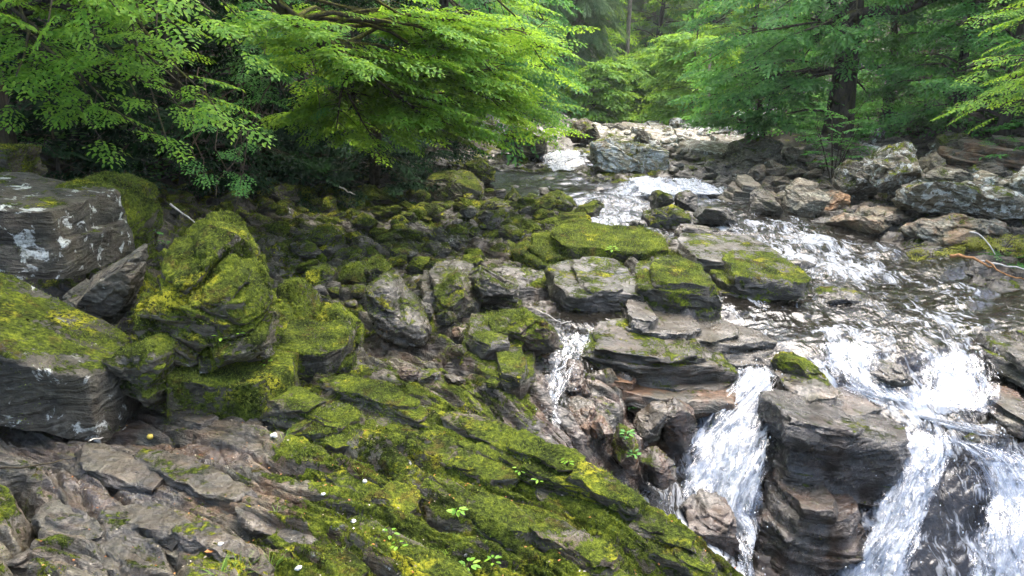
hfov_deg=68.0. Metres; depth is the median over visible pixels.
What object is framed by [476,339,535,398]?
rock ledge
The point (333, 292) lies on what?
stone
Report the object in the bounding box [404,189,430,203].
boulder
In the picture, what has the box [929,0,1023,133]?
beech tree
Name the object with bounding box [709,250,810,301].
rock ledge
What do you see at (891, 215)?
rock slab
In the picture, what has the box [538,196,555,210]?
stone
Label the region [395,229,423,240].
stone
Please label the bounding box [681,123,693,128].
stone
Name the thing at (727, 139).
rock ledge
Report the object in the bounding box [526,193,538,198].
stone
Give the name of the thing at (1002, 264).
driftwood stick
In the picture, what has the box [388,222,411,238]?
stone
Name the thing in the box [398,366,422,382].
stone
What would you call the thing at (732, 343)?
rock ledge
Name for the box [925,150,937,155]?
stone
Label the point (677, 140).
stone
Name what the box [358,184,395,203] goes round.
boulder
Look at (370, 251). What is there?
stone
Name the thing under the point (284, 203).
stone
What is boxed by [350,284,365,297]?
stone
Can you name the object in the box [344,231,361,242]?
stone
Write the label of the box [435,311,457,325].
stone
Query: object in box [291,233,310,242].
stone
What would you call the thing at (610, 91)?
broadleaf tree
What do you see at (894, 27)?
hemlock tree
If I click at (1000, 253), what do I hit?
weed
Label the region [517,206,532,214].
stone
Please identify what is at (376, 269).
boulder
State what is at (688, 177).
stone
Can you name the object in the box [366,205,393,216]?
stone
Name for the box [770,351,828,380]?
rock
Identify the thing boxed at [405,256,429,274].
stone
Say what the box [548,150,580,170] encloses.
waterfall
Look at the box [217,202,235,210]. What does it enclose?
stone
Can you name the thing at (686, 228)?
rock slab
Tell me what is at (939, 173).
rock
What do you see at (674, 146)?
stone
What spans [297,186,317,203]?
stone
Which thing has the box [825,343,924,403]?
waterfall
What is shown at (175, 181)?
stone
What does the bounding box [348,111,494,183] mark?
yew bush
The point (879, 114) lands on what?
shrub
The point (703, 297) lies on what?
rock ledge
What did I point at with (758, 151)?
boulder
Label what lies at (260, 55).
sapling
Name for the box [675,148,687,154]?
stone
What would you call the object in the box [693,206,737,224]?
boulder
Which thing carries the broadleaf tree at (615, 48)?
on the ground
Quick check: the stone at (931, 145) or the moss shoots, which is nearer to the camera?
the moss shoots
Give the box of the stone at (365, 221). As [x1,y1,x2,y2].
[352,212,378,230]
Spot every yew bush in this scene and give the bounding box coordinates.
[0,73,178,192]
[58,89,253,192]
[149,103,322,213]
[257,100,394,188]
[297,117,442,208]
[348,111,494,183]
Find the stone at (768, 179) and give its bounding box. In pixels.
[762,176,774,186]
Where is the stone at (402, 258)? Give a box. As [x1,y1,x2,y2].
[387,255,407,266]
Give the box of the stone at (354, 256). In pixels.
[346,253,362,261]
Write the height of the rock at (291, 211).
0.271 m
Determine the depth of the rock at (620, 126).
32.94 m
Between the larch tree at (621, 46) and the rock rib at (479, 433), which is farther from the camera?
the larch tree at (621, 46)
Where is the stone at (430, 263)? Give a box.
[424,257,444,269]
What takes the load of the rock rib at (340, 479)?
on the ground
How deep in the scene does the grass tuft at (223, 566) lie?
4.09 m
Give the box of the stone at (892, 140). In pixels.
[874,136,910,145]
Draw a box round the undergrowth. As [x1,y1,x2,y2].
[2,1,1023,190]
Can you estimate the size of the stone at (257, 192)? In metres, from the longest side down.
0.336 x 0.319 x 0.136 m
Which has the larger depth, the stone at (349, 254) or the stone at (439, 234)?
the stone at (439, 234)
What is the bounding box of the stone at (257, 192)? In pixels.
[250,189,266,195]
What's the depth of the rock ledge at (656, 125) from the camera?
35.04 m
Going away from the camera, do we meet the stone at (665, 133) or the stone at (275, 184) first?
the stone at (275, 184)
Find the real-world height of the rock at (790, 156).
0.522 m
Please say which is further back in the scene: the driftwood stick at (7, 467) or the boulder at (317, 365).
the boulder at (317, 365)
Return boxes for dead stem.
[707,54,710,114]
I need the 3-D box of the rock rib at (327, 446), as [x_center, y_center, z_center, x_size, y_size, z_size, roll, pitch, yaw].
[-1.207,1.226,5.581,1.295,0.283,0.368,8,17,30]
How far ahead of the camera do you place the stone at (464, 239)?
13.86 m
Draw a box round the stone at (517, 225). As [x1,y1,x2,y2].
[505,222,522,228]
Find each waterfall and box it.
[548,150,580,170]
[549,335,587,422]
[629,176,712,195]
[673,178,720,194]
[683,368,773,524]
[736,515,756,575]
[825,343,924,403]
[844,386,1007,435]
[848,433,949,575]
[924,356,994,410]
[949,440,1023,575]
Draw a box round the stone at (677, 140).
[673,137,684,143]
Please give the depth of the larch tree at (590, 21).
48.54 m
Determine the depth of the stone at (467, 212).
15.35 m
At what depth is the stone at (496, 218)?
15.05 m
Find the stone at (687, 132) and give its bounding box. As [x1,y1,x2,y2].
[682,130,693,134]
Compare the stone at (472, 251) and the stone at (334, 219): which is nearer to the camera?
the stone at (472, 251)
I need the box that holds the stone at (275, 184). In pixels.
[250,176,279,189]
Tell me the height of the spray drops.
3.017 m
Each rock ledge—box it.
[415,259,473,309]
[463,310,509,359]
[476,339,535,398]
[511,223,668,269]
[544,256,643,316]
[621,299,776,367]
[622,121,664,128]
[634,255,721,320]
[645,128,710,141]
[677,232,786,273]
[678,139,728,154]
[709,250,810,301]
[710,134,743,143]
[716,174,769,203]
[751,467,874,575]
[774,370,881,415]
[938,135,1023,170]
[978,383,1023,438]
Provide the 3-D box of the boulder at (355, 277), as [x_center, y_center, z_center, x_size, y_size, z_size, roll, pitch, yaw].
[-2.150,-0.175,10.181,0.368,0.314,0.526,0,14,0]
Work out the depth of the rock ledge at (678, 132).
28.80 m
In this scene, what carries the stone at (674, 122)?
on the ground
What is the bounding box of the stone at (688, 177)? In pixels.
[685,176,698,181]
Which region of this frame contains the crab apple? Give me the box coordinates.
[147,434,152,439]
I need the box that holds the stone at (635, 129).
[631,126,647,133]
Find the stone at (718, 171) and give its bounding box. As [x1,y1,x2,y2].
[714,168,728,177]
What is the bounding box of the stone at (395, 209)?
[388,205,402,213]
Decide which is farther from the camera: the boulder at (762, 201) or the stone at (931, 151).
the stone at (931, 151)
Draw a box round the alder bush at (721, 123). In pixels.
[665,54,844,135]
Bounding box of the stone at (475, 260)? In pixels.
[460,254,483,267]
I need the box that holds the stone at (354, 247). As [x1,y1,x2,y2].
[347,245,362,252]
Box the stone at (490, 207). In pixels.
[482,204,496,209]
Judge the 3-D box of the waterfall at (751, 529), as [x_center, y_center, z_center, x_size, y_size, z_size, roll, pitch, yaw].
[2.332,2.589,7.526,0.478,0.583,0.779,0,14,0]
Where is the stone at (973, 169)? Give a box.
[966,164,978,172]
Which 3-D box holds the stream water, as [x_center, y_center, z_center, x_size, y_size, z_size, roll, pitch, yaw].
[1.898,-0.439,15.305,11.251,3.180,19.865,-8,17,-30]
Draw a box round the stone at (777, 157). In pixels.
[773,153,781,162]
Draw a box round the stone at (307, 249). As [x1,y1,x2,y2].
[290,240,320,258]
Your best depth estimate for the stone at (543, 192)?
18.41 m
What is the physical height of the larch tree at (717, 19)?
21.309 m
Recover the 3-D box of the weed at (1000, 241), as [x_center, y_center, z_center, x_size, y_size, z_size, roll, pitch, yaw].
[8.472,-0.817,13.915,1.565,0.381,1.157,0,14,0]
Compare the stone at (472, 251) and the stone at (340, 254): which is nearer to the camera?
the stone at (472, 251)
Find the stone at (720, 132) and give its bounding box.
[707,130,728,134]
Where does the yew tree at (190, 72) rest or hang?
on the ground
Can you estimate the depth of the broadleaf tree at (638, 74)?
40.47 m
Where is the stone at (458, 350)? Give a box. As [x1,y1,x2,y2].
[448,344,466,358]
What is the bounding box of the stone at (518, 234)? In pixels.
[510,229,524,241]
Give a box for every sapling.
[168,67,292,212]
[207,0,350,167]
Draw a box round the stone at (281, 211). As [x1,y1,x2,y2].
[275,205,288,215]
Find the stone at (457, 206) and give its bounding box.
[453,202,463,211]
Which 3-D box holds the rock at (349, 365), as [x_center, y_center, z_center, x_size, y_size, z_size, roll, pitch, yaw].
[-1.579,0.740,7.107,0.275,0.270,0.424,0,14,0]
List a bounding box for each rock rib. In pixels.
[5,549,31,575]
[31,499,108,547]
[60,440,163,494]
[100,537,157,575]
[104,504,191,565]
[134,448,257,514]
[146,401,225,438]
[171,520,274,575]
[206,502,317,548]
[257,386,373,434]
[257,532,376,575]
[284,419,417,478]
[296,465,421,516]
[310,374,435,429]
[332,515,472,575]
[364,415,520,489]
[375,472,535,554]
[426,407,585,471]
[448,479,619,575]
[457,437,649,522]
[535,489,696,553]
[601,568,628,575]
[646,539,717,575]
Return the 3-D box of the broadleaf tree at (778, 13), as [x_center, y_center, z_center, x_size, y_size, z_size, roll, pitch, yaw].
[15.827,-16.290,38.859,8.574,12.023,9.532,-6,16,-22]
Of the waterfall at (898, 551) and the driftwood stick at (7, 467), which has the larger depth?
the waterfall at (898, 551)
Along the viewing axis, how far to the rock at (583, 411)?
7.56 m
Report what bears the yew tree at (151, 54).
on the ground
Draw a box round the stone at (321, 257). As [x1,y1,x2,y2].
[307,253,327,261]
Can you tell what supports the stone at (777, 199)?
on the stone at (781, 194)
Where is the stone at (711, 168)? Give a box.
[704,163,719,173]
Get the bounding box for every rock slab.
[0,272,141,442]
[62,244,148,324]
[276,277,320,320]
[336,194,365,209]
[406,202,444,216]
[536,212,591,225]
[581,318,738,391]
[586,137,669,173]
[605,374,748,418]
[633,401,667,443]
[675,224,735,235]
[825,212,891,233]
[854,205,910,224]
[976,329,1023,389]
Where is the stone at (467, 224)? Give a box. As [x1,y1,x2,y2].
[460,221,472,228]
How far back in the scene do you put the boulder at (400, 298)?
8.18 m
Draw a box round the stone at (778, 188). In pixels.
[773,185,787,192]
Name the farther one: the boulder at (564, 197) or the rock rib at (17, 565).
the boulder at (564, 197)
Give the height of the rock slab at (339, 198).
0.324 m
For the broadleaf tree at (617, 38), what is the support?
on the ground
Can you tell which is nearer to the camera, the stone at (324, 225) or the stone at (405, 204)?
the stone at (324, 225)
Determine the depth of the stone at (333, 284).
9.88 m
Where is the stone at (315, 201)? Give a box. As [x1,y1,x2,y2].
[309,197,322,206]
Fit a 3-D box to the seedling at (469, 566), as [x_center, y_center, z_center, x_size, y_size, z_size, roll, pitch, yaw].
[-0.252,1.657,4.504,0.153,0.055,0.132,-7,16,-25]
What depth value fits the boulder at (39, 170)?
10.76 m
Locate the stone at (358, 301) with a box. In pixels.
[350,298,361,303]
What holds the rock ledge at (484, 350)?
on the rock ledge at (518, 365)
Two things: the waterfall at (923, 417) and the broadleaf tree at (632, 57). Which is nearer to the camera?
the waterfall at (923, 417)
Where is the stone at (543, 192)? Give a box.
[540,190,548,194]
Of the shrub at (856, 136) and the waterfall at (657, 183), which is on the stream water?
the waterfall at (657, 183)
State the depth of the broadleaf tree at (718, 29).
43.36 m
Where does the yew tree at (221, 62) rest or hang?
on the ground
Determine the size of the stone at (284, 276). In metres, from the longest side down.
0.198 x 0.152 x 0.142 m
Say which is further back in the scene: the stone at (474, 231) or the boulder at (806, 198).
the boulder at (806, 198)
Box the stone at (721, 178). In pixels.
[715,175,728,182]
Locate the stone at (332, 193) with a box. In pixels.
[326,191,338,196]
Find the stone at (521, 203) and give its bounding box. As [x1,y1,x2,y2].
[508,196,539,211]
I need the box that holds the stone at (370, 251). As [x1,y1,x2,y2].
[365,246,379,256]
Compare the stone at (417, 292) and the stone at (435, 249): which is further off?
the stone at (435, 249)
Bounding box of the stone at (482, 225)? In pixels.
[478,222,487,229]
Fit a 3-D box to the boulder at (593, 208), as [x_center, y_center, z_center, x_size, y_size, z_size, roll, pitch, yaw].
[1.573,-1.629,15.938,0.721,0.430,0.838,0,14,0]
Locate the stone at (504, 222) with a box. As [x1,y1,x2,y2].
[500,219,511,225]
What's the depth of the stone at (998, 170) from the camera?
16.30 m
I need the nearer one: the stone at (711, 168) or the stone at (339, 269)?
the stone at (339, 269)
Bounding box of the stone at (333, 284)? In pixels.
[325,281,341,288]
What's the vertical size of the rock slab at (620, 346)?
0.694 m
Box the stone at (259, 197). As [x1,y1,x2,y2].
[255,193,268,200]
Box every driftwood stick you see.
[0,458,71,468]
[88,427,125,441]
[169,203,194,222]
[904,244,975,254]
[950,253,992,267]
[969,231,994,253]
[980,260,1023,269]
[985,260,1023,279]
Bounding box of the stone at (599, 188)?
[594,186,604,191]
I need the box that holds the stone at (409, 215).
[402,211,415,219]
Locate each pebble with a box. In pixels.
[270,432,277,437]
[294,565,301,570]
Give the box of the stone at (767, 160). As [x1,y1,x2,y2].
[763,157,776,164]
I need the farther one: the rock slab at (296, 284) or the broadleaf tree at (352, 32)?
the broadleaf tree at (352, 32)
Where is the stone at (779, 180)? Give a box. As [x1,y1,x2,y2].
[772,176,789,185]
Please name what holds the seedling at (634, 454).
on the rock at (622, 446)
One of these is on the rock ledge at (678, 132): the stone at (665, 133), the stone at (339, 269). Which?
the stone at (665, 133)
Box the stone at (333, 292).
[326,287,339,298]
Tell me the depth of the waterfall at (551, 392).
7.92 m
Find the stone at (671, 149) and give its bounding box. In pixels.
[663,145,674,157]
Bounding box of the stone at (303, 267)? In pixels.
[295,259,318,273]
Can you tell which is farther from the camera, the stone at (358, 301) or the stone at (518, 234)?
the stone at (518, 234)
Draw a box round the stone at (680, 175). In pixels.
[672,172,692,178]
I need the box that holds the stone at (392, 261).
[389,258,403,267]
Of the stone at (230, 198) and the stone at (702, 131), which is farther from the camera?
the stone at (702, 131)
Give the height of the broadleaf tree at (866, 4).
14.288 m
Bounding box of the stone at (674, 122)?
[669,118,682,128]
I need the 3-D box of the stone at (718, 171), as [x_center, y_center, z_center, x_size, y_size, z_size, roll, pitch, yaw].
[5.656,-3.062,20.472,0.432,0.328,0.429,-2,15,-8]
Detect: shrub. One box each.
[776,115,854,142]
[794,101,885,178]
[818,106,895,140]
[854,109,944,137]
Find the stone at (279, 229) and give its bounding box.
[264,221,290,235]
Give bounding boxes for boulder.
[0,144,47,175]
[0,172,135,279]
[55,172,162,262]
[101,332,175,409]
[132,211,293,372]
[166,348,300,424]
[266,183,299,202]
[276,319,355,383]
[303,263,337,285]
[310,226,345,246]
[320,195,337,212]
[337,261,365,284]
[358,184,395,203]
[364,254,391,282]
[365,271,431,348]
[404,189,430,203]
[422,169,483,201]
[459,159,495,183]
[496,126,546,157]
[542,191,575,206]
[566,118,600,144]
[570,199,603,216]
[641,204,691,228]
[648,190,673,208]
[674,190,698,210]
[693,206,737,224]
[725,135,783,165]
[749,188,783,215]
[782,177,829,217]
[798,134,843,161]
[824,190,850,210]
[832,159,879,198]
[841,143,875,161]
[862,141,923,195]
[891,179,1023,219]
[899,213,1009,246]
[996,166,1023,193]
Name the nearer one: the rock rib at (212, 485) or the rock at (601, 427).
the rock rib at (212, 485)
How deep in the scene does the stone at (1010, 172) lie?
16.44 m
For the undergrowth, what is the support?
on the ground
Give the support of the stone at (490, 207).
on the ground
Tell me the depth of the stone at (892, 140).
20.21 m
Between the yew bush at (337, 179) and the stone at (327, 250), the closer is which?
the stone at (327, 250)
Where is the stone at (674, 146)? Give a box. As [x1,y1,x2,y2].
[658,144,679,151]
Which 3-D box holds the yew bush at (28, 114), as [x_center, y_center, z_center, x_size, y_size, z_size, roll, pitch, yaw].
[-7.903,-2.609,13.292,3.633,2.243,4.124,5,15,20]
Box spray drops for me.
[536,152,1022,574]
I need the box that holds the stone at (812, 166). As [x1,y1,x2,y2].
[806,155,830,170]
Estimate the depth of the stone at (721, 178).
19.58 m
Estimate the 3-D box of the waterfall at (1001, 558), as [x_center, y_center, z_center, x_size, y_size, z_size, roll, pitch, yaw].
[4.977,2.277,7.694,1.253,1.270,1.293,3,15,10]
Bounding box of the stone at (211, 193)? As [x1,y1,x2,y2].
[198,187,214,194]
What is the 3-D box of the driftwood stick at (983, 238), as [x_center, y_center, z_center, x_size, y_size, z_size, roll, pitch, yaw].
[7.863,-0.759,12.682,0.436,0.344,0.073,14,20,42]
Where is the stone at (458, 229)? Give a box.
[444,224,469,236]
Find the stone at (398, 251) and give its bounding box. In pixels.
[389,247,409,262]
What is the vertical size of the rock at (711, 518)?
0.626 m
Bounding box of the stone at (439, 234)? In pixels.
[427,226,461,251]
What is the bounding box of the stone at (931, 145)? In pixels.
[927,141,935,149]
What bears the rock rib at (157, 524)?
on the ground
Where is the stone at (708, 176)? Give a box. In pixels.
[699,173,715,180]
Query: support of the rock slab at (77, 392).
on the ground
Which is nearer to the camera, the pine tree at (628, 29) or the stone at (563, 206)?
the stone at (563, 206)
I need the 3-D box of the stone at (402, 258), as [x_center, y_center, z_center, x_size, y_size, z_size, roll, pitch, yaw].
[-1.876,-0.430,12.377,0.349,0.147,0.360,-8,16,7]
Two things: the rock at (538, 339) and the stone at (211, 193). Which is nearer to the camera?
the rock at (538, 339)
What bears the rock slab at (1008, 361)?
on the ground
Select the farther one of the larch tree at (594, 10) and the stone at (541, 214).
the larch tree at (594, 10)
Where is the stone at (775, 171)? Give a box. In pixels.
[766,167,784,175]
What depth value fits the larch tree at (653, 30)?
62.87 m
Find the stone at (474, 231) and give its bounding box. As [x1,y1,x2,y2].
[469,225,479,236]
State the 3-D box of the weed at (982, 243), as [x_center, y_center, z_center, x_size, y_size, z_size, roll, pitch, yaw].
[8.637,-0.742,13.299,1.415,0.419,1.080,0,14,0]
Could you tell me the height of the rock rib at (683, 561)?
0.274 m
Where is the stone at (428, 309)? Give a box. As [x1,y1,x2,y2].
[421,301,433,320]
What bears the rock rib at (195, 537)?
on the ground
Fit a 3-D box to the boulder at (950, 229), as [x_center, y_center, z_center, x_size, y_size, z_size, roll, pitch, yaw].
[8.458,-1.095,14.230,2.150,0.620,1.272,0,14,0]
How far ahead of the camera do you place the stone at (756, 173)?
19.31 m
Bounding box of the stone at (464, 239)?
[458,234,470,246]
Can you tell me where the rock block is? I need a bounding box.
[757,390,911,512]
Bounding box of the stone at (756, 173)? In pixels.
[747,164,765,181]
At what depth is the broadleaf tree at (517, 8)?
30.17 m
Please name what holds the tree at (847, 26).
on the ground
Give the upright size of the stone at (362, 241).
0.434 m
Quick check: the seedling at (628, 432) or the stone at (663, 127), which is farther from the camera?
the stone at (663, 127)
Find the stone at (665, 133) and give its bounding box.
[656,132,672,135]
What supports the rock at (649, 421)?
on the ground
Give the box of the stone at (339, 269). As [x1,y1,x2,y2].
[336,265,344,280]
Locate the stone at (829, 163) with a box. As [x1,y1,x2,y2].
[825,162,834,170]
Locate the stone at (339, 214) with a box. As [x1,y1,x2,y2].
[327,210,346,219]
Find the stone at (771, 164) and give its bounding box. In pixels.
[765,159,785,173]
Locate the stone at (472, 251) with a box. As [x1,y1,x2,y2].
[464,248,485,258]
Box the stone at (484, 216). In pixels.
[478,210,497,223]
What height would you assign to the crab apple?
0.052 m
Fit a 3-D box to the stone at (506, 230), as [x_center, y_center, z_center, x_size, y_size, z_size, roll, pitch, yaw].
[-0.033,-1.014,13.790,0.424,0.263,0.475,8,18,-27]
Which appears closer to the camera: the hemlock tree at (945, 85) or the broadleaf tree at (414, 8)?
the hemlock tree at (945, 85)
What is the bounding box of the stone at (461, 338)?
[458,329,466,343]
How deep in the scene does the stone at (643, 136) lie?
24.75 m
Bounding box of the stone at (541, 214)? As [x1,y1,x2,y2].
[532,208,554,219]
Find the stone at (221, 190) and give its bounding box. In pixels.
[214,184,232,192]
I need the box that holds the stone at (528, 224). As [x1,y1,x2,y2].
[521,219,541,230]
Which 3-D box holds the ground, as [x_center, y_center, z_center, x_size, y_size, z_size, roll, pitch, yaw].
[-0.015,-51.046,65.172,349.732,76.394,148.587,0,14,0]
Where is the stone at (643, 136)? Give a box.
[633,130,652,143]
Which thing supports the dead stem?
on the ground
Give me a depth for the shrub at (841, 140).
18.38 m
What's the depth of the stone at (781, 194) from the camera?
17.26 m
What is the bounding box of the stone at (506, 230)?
[498,224,518,238]
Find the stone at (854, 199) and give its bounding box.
[850,195,859,202]
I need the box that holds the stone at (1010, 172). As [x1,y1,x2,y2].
[1005,170,1014,175]
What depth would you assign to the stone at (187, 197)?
14.36 m
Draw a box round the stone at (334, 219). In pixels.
[323,216,339,223]
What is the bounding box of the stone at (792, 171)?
[782,166,806,177]
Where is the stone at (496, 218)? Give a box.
[485,212,503,229]
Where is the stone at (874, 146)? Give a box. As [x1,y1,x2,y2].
[861,143,878,149]
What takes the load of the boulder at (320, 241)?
on the ground
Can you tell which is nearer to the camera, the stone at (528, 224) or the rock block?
the rock block
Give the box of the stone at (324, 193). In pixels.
[320,187,334,197]
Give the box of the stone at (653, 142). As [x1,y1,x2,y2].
[649,140,660,145]
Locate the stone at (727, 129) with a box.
[722,126,740,132]
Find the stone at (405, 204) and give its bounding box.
[397,200,413,211]
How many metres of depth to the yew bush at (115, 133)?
14.27 m
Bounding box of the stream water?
[484,151,1023,575]
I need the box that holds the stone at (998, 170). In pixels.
[972,163,1004,176]
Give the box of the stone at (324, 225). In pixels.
[316,224,336,229]
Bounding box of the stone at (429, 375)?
[417,368,441,384]
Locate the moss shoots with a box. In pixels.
[0,142,805,575]
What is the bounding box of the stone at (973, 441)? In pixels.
[963,433,980,446]
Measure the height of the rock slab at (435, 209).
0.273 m
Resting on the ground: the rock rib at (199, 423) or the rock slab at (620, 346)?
the rock rib at (199, 423)
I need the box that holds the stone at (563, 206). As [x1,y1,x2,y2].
[547,197,573,211]
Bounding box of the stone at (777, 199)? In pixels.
[770,191,782,208]
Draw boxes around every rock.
[286,207,294,214]
[313,302,364,352]
[337,352,356,373]
[433,268,480,321]
[468,265,518,306]
[488,308,562,355]
[504,188,521,200]
[535,359,545,378]
[560,358,591,396]
[568,395,596,434]
[590,410,612,438]
[601,123,630,130]
[611,423,638,468]
[629,220,647,227]
[638,446,676,489]
[662,396,696,454]
[681,487,742,556]
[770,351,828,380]
[782,150,799,163]
[787,259,815,269]
[812,286,868,303]
[863,359,914,388]
[906,166,973,183]
[918,152,946,171]
[935,131,976,150]
[972,170,998,185]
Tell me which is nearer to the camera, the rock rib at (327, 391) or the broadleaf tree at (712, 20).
the rock rib at (327, 391)
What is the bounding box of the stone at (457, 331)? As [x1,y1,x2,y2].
[452,324,467,339]
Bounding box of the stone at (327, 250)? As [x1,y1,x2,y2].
[319,245,333,256]
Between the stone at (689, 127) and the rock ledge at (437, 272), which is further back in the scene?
the stone at (689, 127)
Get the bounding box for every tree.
[0,0,240,138]
[0,0,287,168]
[0,0,331,191]
[0,10,47,35]
[17,0,231,87]
[50,0,323,159]
[84,2,302,86]
[153,0,447,180]
[206,0,599,187]
[223,0,472,110]
[234,0,493,142]
[347,0,492,40]
[402,0,566,104]
[436,0,574,62]
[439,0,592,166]
[496,0,626,73]
[526,0,630,121]
[530,0,638,60]
[530,6,611,74]
[544,52,641,123]
[575,53,657,122]
[605,0,653,55]
[607,51,695,111]
[609,0,707,74]
[621,0,697,55]
[625,0,631,55]
[627,45,719,119]
[628,30,753,125]
[636,0,772,71]
[667,0,936,151]
[678,0,824,104]
[686,0,782,71]
[738,0,923,86]
[783,0,1015,121]
[802,0,946,39]
[855,0,1023,132]
[869,0,1023,137]
[887,0,1017,67]
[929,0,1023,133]
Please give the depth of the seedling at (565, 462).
5.17 m
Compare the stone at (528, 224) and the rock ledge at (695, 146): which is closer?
the stone at (528, 224)
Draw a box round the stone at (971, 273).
[964,271,974,275]
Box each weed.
[906,244,966,261]
[950,235,1020,250]
[962,233,1023,256]
[977,247,1023,268]
[978,136,1019,145]
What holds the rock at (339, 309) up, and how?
on the ground
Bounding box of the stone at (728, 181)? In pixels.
[725,177,734,184]
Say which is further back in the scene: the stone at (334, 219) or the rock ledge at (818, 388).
the stone at (334, 219)
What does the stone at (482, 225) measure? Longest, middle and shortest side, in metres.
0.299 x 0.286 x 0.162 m
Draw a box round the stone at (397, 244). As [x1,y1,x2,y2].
[382,241,411,257]
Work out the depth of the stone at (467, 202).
16.78 m
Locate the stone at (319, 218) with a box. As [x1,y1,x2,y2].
[315,215,327,222]
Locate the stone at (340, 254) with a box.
[334,248,349,259]
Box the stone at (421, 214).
[407,208,432,221]
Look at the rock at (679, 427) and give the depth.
8.09 m
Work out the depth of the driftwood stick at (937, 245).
13.11 m
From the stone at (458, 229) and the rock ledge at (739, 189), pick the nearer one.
the stone at (458, 229)
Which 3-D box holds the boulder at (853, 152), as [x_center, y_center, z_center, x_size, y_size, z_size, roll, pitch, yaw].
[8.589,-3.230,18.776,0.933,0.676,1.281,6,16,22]
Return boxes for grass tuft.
[198,551,233,575]
[219,552,263,574]
[249,547,290,570]
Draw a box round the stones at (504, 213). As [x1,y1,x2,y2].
[165,121,995,372]
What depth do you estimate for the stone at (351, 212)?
15.22 m
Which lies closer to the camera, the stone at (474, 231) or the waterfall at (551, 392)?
the waterfall at (551, 392)
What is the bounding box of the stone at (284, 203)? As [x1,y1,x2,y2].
[276,199,294,209]
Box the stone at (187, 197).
[175,190,195,204]
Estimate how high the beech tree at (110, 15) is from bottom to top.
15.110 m
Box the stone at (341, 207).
[336,200,353,211]
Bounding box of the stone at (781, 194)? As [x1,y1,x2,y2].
[776,190,785,206]
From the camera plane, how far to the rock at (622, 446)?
7.38 m
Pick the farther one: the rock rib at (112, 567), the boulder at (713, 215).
the boulder at (713, 215)
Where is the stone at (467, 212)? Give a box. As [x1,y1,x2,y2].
[459,207,476,217]
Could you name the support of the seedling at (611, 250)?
on the rock ledge at (575, 253)
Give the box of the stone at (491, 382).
[485,377,499,387]
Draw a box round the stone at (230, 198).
[220,191,242,204]
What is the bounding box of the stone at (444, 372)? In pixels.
[438,368,447,374]
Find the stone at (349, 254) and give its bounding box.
[343,250,359,260]
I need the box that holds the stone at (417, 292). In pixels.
[413,290,420,296]
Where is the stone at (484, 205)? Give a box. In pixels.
[479,201,497,209]
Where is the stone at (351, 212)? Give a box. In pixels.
[344,208,361,219]
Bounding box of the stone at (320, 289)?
[313,284,329,294]
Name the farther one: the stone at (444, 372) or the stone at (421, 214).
the stone at (421, 214)
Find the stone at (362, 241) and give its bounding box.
[351,235,374,254]
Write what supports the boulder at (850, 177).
on the ground
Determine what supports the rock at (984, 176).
on the boulder at (986, 200)
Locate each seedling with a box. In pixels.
[382,528,399,539]
[390,540,407,549]
[446,507,468,518]
[459,557,480,571]
[484,555,500,564]
[561,458,573,465]
[604,246,619,253]
[620,429,634,439]
[626,449,640,458]
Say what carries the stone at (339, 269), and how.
on the stone
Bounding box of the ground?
[0,0,1023,575]
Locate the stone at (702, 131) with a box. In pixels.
[696,128,709,135]
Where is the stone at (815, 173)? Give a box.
[803,168,822,177]
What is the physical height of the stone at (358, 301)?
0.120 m
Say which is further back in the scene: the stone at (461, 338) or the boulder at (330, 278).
the boulder at (330, 278)
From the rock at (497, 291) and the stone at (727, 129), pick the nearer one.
the rock at (497, 291)
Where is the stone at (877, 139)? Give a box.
[862,127,887,144]
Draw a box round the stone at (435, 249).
[422,241,450,257]
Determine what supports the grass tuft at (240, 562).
on the ground
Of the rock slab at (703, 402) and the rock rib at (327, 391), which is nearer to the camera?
the rock rib at (327, 391)
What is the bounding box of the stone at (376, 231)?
[368,227,388,235]
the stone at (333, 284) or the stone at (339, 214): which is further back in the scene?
the stone at (339, 214)
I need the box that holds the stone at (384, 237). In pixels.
[374,232,394,243]
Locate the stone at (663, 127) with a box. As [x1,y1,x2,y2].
[660,125,671,129]
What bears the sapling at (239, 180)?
on the ground
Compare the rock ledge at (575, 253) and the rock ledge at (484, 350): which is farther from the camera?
the rock ledge at (575, 253)
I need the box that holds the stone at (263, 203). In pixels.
[257,198,273,209]
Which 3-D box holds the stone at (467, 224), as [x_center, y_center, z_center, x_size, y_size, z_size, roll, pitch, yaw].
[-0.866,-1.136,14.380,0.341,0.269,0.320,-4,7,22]
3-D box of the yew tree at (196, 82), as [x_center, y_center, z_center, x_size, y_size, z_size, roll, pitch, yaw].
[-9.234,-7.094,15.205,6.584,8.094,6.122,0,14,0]
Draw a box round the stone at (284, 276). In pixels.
[281,271,290,278]
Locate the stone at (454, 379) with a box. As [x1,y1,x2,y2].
[444,374,465,385]
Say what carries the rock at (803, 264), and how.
on the ground
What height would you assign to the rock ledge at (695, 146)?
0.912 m
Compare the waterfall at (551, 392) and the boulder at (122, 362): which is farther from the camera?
the waterfall at (551, 392)
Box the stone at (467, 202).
[454,197,480,207]
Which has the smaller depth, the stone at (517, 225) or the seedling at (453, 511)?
the seedling at (453, 511)
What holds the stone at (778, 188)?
on the ground
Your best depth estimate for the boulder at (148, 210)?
8.74 m
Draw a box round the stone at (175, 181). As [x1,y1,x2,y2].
[172,178,178,184]
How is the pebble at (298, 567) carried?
on the ground
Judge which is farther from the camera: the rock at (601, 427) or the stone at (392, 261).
the stone at (392, 261)
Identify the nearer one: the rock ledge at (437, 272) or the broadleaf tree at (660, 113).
the rock ledge at (437, 272)

